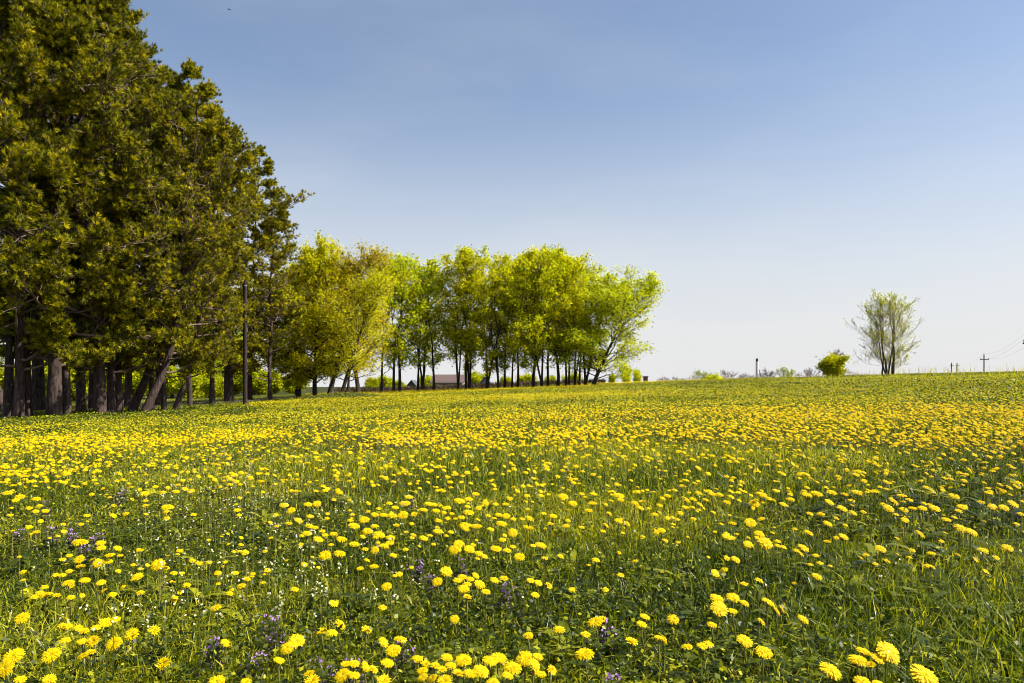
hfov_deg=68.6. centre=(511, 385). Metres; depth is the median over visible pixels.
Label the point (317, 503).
dandelion
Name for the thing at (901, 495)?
dandelion
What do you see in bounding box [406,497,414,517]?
purple wildflower
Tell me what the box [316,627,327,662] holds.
dandelion
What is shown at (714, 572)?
dandelion
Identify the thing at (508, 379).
woodland shrub
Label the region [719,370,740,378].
bare tree
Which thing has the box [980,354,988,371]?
power pole
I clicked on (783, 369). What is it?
bare tree
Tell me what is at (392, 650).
dandelion
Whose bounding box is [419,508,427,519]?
dandelion
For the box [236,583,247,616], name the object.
dandelion
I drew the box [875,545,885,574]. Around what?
dandelion
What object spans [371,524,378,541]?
dandelion
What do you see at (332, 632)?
dandelion
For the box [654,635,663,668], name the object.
dandelion
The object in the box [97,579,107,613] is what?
dandelion
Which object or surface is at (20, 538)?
purple wildflower
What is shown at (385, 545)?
dandelion
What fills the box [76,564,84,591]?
dandelion
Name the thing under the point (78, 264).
pine tree
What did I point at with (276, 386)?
woodland shrub
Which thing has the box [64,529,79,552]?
purple wildflower
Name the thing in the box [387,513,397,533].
dandelion
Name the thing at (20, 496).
dandelion
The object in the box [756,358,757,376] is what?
utility pole
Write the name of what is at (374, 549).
dandelion
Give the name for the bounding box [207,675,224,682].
dandelion
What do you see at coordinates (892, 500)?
dandelion
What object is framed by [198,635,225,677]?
purple wildflower
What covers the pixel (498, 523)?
dandelion
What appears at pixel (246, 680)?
dandelion
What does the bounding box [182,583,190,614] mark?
dandelion
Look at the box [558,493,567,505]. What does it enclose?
dandelion
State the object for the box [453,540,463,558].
dandelion
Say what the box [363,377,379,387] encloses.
woodland shrub
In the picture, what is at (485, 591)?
dandelion
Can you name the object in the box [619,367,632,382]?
field shrub
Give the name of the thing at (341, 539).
dandelion
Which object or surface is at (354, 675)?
dandelion
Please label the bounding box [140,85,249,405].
pine tree
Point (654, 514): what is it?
dandelion
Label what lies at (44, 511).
dandelion
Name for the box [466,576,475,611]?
dandelion
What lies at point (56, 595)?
dandelion
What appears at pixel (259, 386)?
woodland shrub
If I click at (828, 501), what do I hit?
dandelion
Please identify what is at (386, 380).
woodland shrub
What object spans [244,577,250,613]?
dandelion
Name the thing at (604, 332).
maple tree
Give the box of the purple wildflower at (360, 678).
[346,658,363,682]
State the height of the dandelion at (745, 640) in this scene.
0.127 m
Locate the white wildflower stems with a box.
[17,436,997,680]
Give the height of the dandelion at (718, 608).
0.140 m
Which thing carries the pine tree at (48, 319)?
on the ground at (362, 495)
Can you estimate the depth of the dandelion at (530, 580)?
2.10 m
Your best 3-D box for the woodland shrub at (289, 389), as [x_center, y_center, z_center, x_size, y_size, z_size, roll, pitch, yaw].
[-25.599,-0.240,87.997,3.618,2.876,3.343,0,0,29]
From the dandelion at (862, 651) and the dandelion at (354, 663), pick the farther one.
the dandelion at (354, 663)
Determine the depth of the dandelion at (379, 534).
2.78 m
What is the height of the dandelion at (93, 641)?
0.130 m
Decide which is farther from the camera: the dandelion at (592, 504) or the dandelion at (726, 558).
the dandelion at (592, 504)
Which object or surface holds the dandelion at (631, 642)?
on the ground at (362, 495)
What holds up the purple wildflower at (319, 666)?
on the ground at (362, 495)
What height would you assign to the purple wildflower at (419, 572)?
0.120 m
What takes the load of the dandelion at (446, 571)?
on the ground at (362, 495)
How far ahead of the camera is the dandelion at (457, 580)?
2.14 m
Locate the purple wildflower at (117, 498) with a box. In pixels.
[112,489,128,511]
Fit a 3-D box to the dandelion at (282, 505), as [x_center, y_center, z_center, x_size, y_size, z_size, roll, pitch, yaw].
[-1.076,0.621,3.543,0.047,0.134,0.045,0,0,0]
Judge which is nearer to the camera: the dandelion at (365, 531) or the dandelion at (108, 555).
the dandelion at (108, 555)
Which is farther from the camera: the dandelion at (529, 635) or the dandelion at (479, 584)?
the dandelion at (479, 584)
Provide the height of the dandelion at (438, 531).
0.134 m
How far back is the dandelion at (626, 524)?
2.83 m
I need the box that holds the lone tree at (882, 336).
[842,287,923,373]
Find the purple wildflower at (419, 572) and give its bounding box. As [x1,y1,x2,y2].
[406,559,432,595]
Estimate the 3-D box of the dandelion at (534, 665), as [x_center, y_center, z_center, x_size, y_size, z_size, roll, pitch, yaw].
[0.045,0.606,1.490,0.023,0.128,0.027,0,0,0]
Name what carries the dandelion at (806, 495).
on the ground at (362, 495)
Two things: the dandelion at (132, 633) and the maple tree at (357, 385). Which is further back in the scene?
the maple tree at (357, 385)
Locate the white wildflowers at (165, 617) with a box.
[16,427,996,635]
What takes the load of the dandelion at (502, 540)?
on the ground at (362, 495)
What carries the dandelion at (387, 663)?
on the ground at (362, 495)
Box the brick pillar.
[642,376,648,381]
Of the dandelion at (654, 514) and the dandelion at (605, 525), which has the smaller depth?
the dandelion at (605, 525)
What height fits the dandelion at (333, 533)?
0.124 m
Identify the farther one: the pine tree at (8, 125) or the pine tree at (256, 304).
the pine tree at (256, 304)
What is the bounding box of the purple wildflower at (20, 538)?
[10,528,25,551]
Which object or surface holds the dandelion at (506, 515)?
on the ground at (362, 495)
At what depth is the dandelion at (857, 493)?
3.31 m
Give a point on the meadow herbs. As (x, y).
(140, 413)
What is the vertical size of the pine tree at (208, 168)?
14.137 m
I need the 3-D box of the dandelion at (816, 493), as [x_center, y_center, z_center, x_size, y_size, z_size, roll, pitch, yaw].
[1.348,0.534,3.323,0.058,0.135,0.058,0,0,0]
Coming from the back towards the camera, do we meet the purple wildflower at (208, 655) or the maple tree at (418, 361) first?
the maple tree at (418, 361)
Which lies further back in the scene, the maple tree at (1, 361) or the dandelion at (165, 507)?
the maple tree at (1, 361)
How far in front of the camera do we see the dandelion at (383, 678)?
1.44 m
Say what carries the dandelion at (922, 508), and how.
on the ground at (362, 495)
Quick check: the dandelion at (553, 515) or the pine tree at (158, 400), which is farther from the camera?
the pine tree at (158, 400)
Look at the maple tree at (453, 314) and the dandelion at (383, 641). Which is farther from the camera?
the maple tree at (453, 314)
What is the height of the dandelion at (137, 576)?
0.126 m
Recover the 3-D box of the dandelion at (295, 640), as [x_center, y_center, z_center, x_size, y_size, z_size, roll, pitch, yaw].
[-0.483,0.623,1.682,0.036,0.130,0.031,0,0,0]
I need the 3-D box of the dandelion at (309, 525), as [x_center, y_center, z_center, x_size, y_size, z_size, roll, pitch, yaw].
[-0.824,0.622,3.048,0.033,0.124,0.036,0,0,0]
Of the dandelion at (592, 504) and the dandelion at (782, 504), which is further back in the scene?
the dandelion at (592, 504)
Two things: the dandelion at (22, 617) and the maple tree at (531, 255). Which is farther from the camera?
the maple tree at (531, 255)
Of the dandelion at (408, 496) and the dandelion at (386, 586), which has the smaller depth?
the dandelion at (386, 586)
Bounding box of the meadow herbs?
[0,377,1023,682]
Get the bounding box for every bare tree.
[691,369,711,379]
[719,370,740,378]
[757,367,776,377]
[773,367,797,376]
[797,367,820,376]
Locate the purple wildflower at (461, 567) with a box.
[454,557,470,584]
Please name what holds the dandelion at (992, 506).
on the ground at (362, 495)
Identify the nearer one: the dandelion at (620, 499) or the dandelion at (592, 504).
the dandelion at (592, 504)
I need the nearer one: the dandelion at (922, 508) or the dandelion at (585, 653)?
the dandelion at (585, 653)
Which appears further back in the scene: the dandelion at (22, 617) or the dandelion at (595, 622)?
the dandelion at (22, 617)
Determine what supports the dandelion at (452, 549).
on the ground at (362, 495)
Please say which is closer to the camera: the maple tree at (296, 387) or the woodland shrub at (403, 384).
the maple tree at (296, 387)
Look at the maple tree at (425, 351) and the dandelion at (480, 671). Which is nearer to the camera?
the dandelion at (480, 671)
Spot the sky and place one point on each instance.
(777, 164)
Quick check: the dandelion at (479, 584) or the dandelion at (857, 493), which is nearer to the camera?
the dandelion at (479, 584)
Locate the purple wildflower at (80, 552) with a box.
[73,544,89,577]
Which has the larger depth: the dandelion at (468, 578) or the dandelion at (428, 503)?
the dandelion at (428, 503)
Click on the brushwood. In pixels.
(452, 386)
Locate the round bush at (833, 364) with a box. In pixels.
[814,351,851,375]
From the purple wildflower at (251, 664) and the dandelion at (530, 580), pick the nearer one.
the purple wildflower at (251, 664)
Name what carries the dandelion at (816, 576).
on the ground at (362, 495)
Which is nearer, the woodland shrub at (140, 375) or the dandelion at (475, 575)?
the dandelion at (475, 575)
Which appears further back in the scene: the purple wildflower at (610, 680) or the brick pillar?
the brick pillar
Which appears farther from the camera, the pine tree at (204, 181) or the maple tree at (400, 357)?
the maple tree at (400, 357)
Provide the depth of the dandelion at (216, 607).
1.95 m
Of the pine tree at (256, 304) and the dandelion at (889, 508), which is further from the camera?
the pine tree at (256, 304)
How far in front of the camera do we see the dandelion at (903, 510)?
2.93 m
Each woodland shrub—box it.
[0,367,31,389]
[31,361,46,394]
[44,365,106,400]
[105,358,144,398]
[132,359,178,398]
[166,372,205,397]
[192,367,223,396]
[196,374,235,397]
[219,367,242,394]
[233,365,279,394]
[272,369,284,393]
[278,375,308,393]
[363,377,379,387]
[377,375,391,386]
[389,379,405,387]
[419,375,432,385]
[467,370,491,384]
[496,376,513,382]
[515,372,537,381]
[544,375,556,382]
[560,372,583,380]
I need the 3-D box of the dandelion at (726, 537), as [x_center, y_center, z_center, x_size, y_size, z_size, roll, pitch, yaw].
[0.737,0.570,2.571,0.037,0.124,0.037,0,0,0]
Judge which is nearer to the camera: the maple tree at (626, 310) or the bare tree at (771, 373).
the maple tree at (626, 310)
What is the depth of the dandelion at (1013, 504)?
2.92 m
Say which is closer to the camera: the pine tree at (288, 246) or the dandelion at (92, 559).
the dandelion at (92, 559)
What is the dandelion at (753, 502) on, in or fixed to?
on the ground at (362, 495)
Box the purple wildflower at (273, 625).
[255,614,286,670]
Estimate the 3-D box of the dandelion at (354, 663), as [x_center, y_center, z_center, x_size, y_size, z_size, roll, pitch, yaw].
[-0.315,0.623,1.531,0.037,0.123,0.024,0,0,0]
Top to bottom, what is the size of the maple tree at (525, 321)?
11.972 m
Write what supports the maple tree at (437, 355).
on the ground at (362, 495)
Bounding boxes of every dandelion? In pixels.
[0,659,14,682]
[1,647,25,682]
[3,490,12,511]
[14,612,29,649]
[15,494,25,516]
[31,497,40,517]
[32,530,40,555]
[38,592,53,630]
[41,509,48,527]
[41,647,60,673]
[42,673,56,682]
[52,593,61,630]
[62,579,74,603]
[67,595,74,619]
[71,539,88,554]
[73,555,84,575]
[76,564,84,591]
[76,638,87,672]
[77,651,88,682]
[78,628,89,667]
[79,577,90,607]
[86,635,99,673]
[87,649,95,679]
[89,558,96,585]
[91,559,102,592]
[95,540,105,554]
[96,545,105,572]
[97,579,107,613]
[98,617,113,651]
[103,559,112,583]
[104,553,113,575]
[105,636,122,680]
[114,546,121,573]
[124,627,139,671]
[132,572,142,601]
[139,491,149,507]
[147,625,160,653]
[150,558,165,584]
[156,656,169,682]
[161,504,172,527]
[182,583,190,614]
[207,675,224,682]
[209,604,221,639]
[220,639,229,668]
[226,591,234,621]
[233,508,240,532]
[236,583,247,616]
[241,678,251,682]
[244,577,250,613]
[273,657,284,682]
[279,503,288,521]
[280,642,293,677]
[285,522,292,539]
[288,507,294,533]
[288,634,305,681]
[294,517,301,533]
[303,531,312,550]
[303,670,314,677]
[303,674,319,682]
[304,502,311,522]
[306,523,312,548]
[312,501,320,517]
[313,536,323,562]
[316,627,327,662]
[319,550,331,587]
[327,629,337,660]
[329,600,337,627]
[330,532,337,550]
[334,551,344,573]
[334,668,351,682]
[335,491,342,511]
[335,620,345,656]
[336,536,346,562]
[341,661,349,682]
[348,660,359,682]
[348,671,359,682]
[349,522,359,550]
[349,541,359,571]
[359,516,369,540]
[361,625,371,659]
[361,661,369,682]
[362,528,371,547]
[369,665,377,682]
[370,512,378,529]
[370,564,378,591]
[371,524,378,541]
[371,546,378,562]
[374,531,384,555]
[376,673,391,682]
[379,513,387,525]
[379,543,388,570]
[379,637,388,674]
[380,658,393,682]
[381,582,391,616]
[385,535,394,553]
[385,644,401,682]
[386,541,393,571]
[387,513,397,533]
[390,553,397,579]
[397,511,407,539]
[400,501,410,522]
[405,495,412,519]
[411,511,416,533]
[412,655,422,682]
[416,666,427,673]
[417,673,427,682]
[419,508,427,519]
[419,535,427,553]
[420,660,430,682]
[424,502,432,518]
[427,674,437,682]
[430,662,440,682]
[432,577,442,603]
[433,529,442,553]
[434,518,441,541]
[437,665,447,676]
[437,674,452,682]
[441,566,451,598]
[441,653,452,681]
[445,662,455,681]
[448,545,457,573]
[450,615,460,652]
[452,668,464,682]
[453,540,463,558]
[453,578,461,609]
[454,498,464,513]
[455,654,471,682]
[458,574,466,606]
[458,584,468,626]
[459,522,469,544]
[462,510,473,531]
[463,527,469,543]
[463,668,476,682]
[464,545,474,564]
[464,594,470,634]
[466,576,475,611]
[471,524,481,544]
[472,572,479,606]
[473,664,488,682]
[474,551,482,577]
[474,580,484,616]
[481,554,488,585]
[481,589,490,623]
[482,656,496,678]
[485,677,499,682]
[490,577,499,610]
[491,545,501,574]
[491,652,506,679]
[495,513,501,533]
[495,521,506,536]
[499,538,505,558]
[499,576,507,609]
[501,671,512,682]
[502,513,509,522]
[503,548,510,577]
[503,661,521,682]
[508,528,517,543]
[514,553,525,584]
[515,650,532,682]
[523,632,537,681]
[526,526,532,552]
[527,578,535,611]
[529,658,539,682]
[531,592,542,634]
[532,653,543,682]
[534,580,541,615]
[534,671,546,682]
[535,542,545,557]
[545,582,553,620]
[547,665,556,682]
[549,514,557,531]
[553,625,567,674]
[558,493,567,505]
[558,554,563,590]
[562,524,569,550]
[568,501,576,522]
[569,587,578,623]
[575,647,593,682]
[587,502,595,518]
[587,616,603,667]
[592,558,601,592]
[604,523,607,553]
[613,493,624,502]
[614,518,622,544]
[617,498,624,521]
[624,521,629,546]
[625,637,637,678]
[631,501,639,522]
[636,505,643,526]
[637,621,646,655]
[640,614,649,660]
[651,513,657,533]
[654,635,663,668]
[657,528,666,558]
[664,494,670,511]
[667,614,678,655]
[681,497,688,522]
[682,505,689,524]
[689,497,696,521]
[707,622,717,658]
[708,492,715,514]
[709,594,723,630]
[710,601,728,652]
[711,569,718,593]
[716,492,722,506]
[722,534,731,560]
[724,555,732,592]
[726,592,738,624]
[728,608,737,639]
[732,556,739,590]
[736,634,753,681]
[739,600,748,634]
[743,540,753,572]
[744,518,756,550]
[749,500,758,521]
[754,530,764,549]
[754,645,772,681]
[756,492,766,516]
[757,618,764,655]
[759,536,772,569]
[762,598,773,632]
[766,496,774,521]
[773,606,781,646]
[779,502,787,527]
[779,605,786,645]
[785,497,794,523]
[797,544,808,579]
[797,614,808,656]
[801,492,811,510]
[804,530,813,561]
[810,491,823,518]
[812,573,822,611]
[816,512,825,539]
[819,661,841,682]
[823,521,831,545]
[823,540,831,567]
[825,499,833,519]
[826,490,836,508]
[837,506,847,533]
[839,533,847,560]
[848,654,866,676]
[849,510,856,539]
[853,490,864,510]
[853,675,870,682]
[856,647,869,676]
[865,661,876,681]
[870,652,884,680]
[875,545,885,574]
[876,641,899,681]
[883,504,893,536]
[889,497,897,523]
[897,494,907,520]
[899,507,907,534]
[901,517,908,548]
[908,506,916,533]
[916,530,924,563]
[917,506,926,524]
[926,552,936,585]
[928,564,934,593]
[929,505,940,531]
[942,517,950,546]
[948,493,958,519]
[954,524,966,561]
[956,504,967,533]
[965,527,977,561]
[977,547,988,579]
[984,491,991,507]
[987,503,997,533]
[999,504,1008,527]
[1001,544,1013,571]
[1007,500,1018,526]
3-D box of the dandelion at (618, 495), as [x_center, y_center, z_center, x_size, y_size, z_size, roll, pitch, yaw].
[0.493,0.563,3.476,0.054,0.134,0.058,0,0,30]
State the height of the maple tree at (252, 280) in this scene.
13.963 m
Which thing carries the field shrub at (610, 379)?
on the ground at (362, 495)
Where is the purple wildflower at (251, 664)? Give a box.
[239,651,269,682]
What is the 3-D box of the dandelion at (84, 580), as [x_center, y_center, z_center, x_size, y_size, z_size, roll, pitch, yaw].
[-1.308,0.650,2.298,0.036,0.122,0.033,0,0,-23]
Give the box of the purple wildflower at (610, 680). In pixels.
[602,672,621,682]
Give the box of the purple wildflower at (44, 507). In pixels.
[40,500,52,526]
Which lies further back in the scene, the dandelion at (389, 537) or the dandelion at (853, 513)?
the dandelion at (853, 513)
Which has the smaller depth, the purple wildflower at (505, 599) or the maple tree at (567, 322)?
the purple wildflower at (505, 599)
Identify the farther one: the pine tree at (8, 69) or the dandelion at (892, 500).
the pine tree at (8, 69)
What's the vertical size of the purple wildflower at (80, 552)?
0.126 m
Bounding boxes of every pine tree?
[0,0,132,417]
[0,0,144,417]
[0,0,145,415]
[0,0,171,414]
[0,0,177,415]
[0,0,186,411]
[0,0,210,413]
[0,5,93,409]
[0,89,6,411]
[1,14,153,407]
[22,8,202,412]
[41,19,218,411]
[61,44,202,406]
[86,66,231,409]
[100,82,209,409]
[102,71,235,404]
[103,57,243,411]
[121,78,262,410]
[138,102,272,402]
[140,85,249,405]
[156,120,251,408]
[167,137,316,401]
[207,144,312,399]
[228,201,321,399]
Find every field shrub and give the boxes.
[607,374,615,382]
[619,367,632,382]
[632,368,642,381]
[704,372,722,378]
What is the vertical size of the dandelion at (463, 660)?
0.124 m
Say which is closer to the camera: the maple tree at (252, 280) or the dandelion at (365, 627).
the dandelion at (365, 627)
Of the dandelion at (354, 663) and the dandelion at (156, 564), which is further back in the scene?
the dandelion at (156, 564)
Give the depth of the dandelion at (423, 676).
1.44 m
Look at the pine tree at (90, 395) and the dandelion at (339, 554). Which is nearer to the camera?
the dandelion at (339, 554)
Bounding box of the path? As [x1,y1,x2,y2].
[72,392,387,408]
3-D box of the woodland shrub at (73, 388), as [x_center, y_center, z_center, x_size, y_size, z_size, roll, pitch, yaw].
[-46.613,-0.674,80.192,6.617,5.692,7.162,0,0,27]
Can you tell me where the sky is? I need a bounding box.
[0,0,1023,386]
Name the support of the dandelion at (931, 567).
on the ground at (362, 495)
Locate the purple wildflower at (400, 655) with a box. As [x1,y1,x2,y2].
[392,639,416,682]
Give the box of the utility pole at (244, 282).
[242,280,246,405]
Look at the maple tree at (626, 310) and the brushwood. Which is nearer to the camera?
the maple tree at (626, 310)
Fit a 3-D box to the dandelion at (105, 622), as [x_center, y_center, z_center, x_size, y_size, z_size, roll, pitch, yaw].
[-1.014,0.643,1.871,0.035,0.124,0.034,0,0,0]
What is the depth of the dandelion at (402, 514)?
3.17 m
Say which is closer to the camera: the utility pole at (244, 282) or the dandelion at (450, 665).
the dandelion at (450, 665)
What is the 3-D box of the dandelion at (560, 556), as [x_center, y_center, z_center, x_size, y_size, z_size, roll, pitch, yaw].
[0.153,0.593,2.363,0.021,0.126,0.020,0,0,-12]
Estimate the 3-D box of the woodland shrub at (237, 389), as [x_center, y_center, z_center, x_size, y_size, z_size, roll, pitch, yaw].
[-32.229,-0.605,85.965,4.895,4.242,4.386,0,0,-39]
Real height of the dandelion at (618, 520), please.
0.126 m
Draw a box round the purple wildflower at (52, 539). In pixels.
[42,526,59,554]
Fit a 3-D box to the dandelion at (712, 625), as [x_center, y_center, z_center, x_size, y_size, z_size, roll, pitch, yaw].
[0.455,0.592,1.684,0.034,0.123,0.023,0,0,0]
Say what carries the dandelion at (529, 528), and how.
on the ground at (362, 495)
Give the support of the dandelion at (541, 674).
on the ground at (362, 495)
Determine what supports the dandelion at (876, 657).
on the ground at (362, 495)
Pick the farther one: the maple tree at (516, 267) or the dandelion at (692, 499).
the maple tree at (516, 267)
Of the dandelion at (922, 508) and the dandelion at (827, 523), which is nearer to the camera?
the dandelion at (827, 523)
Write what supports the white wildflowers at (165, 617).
attached to the white wildflower stems
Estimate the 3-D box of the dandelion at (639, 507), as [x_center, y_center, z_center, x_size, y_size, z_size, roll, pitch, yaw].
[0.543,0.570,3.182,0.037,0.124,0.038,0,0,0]
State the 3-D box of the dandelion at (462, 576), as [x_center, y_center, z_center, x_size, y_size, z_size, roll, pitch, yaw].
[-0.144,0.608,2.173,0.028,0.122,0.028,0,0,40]
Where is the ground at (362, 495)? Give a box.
[0,373,1023,682]
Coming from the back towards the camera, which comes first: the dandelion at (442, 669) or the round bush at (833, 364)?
the round bush at (833, 364)
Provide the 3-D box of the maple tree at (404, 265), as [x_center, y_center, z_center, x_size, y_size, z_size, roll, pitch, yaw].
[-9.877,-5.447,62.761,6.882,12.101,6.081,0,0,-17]
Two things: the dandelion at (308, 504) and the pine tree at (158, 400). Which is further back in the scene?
the pine tree at (158, 400)
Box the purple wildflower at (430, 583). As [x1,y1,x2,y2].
[426,574,441,607]
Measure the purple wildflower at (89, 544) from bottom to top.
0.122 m
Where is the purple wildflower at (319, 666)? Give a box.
[309,656,337,682]
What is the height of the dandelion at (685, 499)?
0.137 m
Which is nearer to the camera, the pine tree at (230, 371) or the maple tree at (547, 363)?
the pine tree at (230, 371)
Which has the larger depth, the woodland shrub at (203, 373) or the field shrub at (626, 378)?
the field shrub at (626, 378)
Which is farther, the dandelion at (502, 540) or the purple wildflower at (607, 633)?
the dandelion at (502, 540)
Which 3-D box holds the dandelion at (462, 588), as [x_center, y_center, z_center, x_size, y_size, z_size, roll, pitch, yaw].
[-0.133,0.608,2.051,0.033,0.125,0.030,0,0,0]
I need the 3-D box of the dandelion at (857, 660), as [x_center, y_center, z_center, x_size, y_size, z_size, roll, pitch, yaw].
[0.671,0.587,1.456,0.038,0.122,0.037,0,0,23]
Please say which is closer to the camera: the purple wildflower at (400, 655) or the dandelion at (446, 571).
the purple wildflower at (400, 655)
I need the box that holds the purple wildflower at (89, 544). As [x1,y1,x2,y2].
[85,533,104,561]
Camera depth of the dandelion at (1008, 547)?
2.28 m
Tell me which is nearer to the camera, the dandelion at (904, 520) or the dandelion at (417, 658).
the dandelion at (417, 658)
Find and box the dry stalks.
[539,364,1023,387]
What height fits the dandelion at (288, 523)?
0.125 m
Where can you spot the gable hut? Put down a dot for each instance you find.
(410, 383)
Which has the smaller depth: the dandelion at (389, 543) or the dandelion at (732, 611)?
the dandelion at (732, 611)
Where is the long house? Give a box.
[430,372,467,385]
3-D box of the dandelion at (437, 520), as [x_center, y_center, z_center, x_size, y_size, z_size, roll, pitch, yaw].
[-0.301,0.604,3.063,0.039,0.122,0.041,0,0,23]
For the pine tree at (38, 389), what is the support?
on the ground at (362, 495)
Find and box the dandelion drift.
[0,370,1023,682]
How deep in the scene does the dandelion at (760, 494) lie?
3.35 m
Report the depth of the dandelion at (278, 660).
1.56 m
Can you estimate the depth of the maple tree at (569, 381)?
64.91 m
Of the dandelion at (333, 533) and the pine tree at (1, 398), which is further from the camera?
the pine tree at (1, 398)
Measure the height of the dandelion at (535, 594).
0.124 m
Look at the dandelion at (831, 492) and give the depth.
3.33 m
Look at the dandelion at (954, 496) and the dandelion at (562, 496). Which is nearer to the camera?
the dandelion at (954, 496)
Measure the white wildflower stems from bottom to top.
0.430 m
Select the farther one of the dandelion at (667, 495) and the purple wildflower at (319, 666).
the dandelion at (667, 495)
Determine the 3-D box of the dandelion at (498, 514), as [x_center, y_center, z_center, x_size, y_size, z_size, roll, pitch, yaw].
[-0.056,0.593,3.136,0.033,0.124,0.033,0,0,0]
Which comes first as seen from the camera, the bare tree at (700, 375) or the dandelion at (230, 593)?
the dandelion at (230, 593)
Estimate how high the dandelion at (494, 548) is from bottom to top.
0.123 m
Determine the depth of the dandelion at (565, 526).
2.85 m
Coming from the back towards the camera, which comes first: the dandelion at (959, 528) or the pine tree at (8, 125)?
the pine tree at (8, 125)
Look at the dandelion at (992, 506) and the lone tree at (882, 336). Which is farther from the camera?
the lone tree at (882, 336)
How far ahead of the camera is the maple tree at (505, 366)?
61.86 m
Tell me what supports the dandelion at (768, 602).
on the ground at (362, 495)
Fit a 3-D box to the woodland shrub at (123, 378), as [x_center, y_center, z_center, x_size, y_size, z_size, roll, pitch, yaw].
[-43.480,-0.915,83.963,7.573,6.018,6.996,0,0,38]
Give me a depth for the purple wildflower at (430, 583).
2.23 m
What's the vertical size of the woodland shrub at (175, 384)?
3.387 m
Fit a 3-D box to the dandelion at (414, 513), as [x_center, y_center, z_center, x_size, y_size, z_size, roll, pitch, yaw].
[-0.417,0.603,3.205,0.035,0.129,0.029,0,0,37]
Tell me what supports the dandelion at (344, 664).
on the ground at (362, 495)
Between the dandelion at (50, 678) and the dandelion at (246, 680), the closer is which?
the dandelion at (246, 680)
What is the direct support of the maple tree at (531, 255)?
on the ground at (362, 495)
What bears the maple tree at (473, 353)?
on the ground at (362, 495)
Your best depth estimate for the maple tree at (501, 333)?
63.17 m
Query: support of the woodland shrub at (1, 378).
on the ground at (362, 495)
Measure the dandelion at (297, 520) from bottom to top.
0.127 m
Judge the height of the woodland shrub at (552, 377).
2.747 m
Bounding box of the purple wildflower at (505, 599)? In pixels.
[491,582,518,618]
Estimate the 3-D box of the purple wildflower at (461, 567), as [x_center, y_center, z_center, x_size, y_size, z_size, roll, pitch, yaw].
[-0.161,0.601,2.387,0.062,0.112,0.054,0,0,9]
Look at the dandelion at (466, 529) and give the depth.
2.86 m
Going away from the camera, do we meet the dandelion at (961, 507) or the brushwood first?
the dandelion at (961, 507)
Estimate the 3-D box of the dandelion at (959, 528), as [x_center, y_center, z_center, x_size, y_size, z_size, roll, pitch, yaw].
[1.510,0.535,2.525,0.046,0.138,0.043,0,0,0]
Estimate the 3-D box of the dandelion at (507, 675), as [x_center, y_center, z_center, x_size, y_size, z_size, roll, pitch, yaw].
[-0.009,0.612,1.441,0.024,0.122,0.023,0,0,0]
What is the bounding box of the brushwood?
[334,378,606,392]
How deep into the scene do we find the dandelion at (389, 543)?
2.67 m
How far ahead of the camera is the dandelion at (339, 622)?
1.78 m
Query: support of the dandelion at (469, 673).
on the ground at (362, 495)
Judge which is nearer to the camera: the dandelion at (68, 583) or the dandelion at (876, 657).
the dandelion at (876, 657)
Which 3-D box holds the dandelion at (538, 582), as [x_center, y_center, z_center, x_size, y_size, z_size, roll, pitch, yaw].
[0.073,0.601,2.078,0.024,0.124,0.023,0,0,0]
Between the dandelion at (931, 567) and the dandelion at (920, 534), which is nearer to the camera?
the dandelion at (931, 567)
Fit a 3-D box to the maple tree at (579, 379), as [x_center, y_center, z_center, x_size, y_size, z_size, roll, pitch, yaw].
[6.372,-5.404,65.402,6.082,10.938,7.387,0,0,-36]
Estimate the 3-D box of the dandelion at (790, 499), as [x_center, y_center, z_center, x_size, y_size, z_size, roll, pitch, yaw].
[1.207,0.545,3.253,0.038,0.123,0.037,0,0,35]
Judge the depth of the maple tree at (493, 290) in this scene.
60.30 m
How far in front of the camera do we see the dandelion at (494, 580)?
2.12 m
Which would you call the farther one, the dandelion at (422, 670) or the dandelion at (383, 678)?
the dandelion at (422, 670)
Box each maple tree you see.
[0,297,14,370]
[172,288,242,378]
[215,279,278,371]
[241,263,344,397]
[266,230,358,395]
[283,235,401,393]
[308,264,404,392]
[319,253,399,392]
[323,260,396,392]
[359,264,427,392]
[365,249,433,391]
[367,258,436,391]
[380,260,451,390]
[387,255,460,390]
[392,255,459,390]
[430,257,484,389]
[432,249,496,389]
[433,244,494,388]
[445,245,528,388]
[456,252,528,389]
[479,264,527,387]
[487,259,542,387]
[492,256,545,388]
[497,245,585,388]
[499,243,578,386]
[509,244,595,386]
[522,250,562,385]
[534,263,668,385]
[537,273,594,385]
[545,258,610,386]
[548,255,632,385]
[549,255,594,385]
[554,262,616,384]
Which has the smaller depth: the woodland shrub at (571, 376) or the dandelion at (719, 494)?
the dandelion at (719, 494)
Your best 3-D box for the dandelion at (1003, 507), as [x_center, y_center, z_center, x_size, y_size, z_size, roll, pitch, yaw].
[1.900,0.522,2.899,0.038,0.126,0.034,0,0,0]
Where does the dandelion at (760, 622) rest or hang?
on the ground at (362, 495)
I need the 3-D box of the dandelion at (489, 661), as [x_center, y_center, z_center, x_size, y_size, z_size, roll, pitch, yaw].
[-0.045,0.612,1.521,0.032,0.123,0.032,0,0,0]
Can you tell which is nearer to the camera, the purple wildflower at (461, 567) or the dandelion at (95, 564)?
the purple wildflower at (461, 567)
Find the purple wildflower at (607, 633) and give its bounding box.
[595,618,619,665]
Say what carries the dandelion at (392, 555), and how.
on the ground at (362, 495)
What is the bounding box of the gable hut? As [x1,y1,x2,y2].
[406,380,419,388]
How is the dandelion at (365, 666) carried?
on the ground at (362, 495)

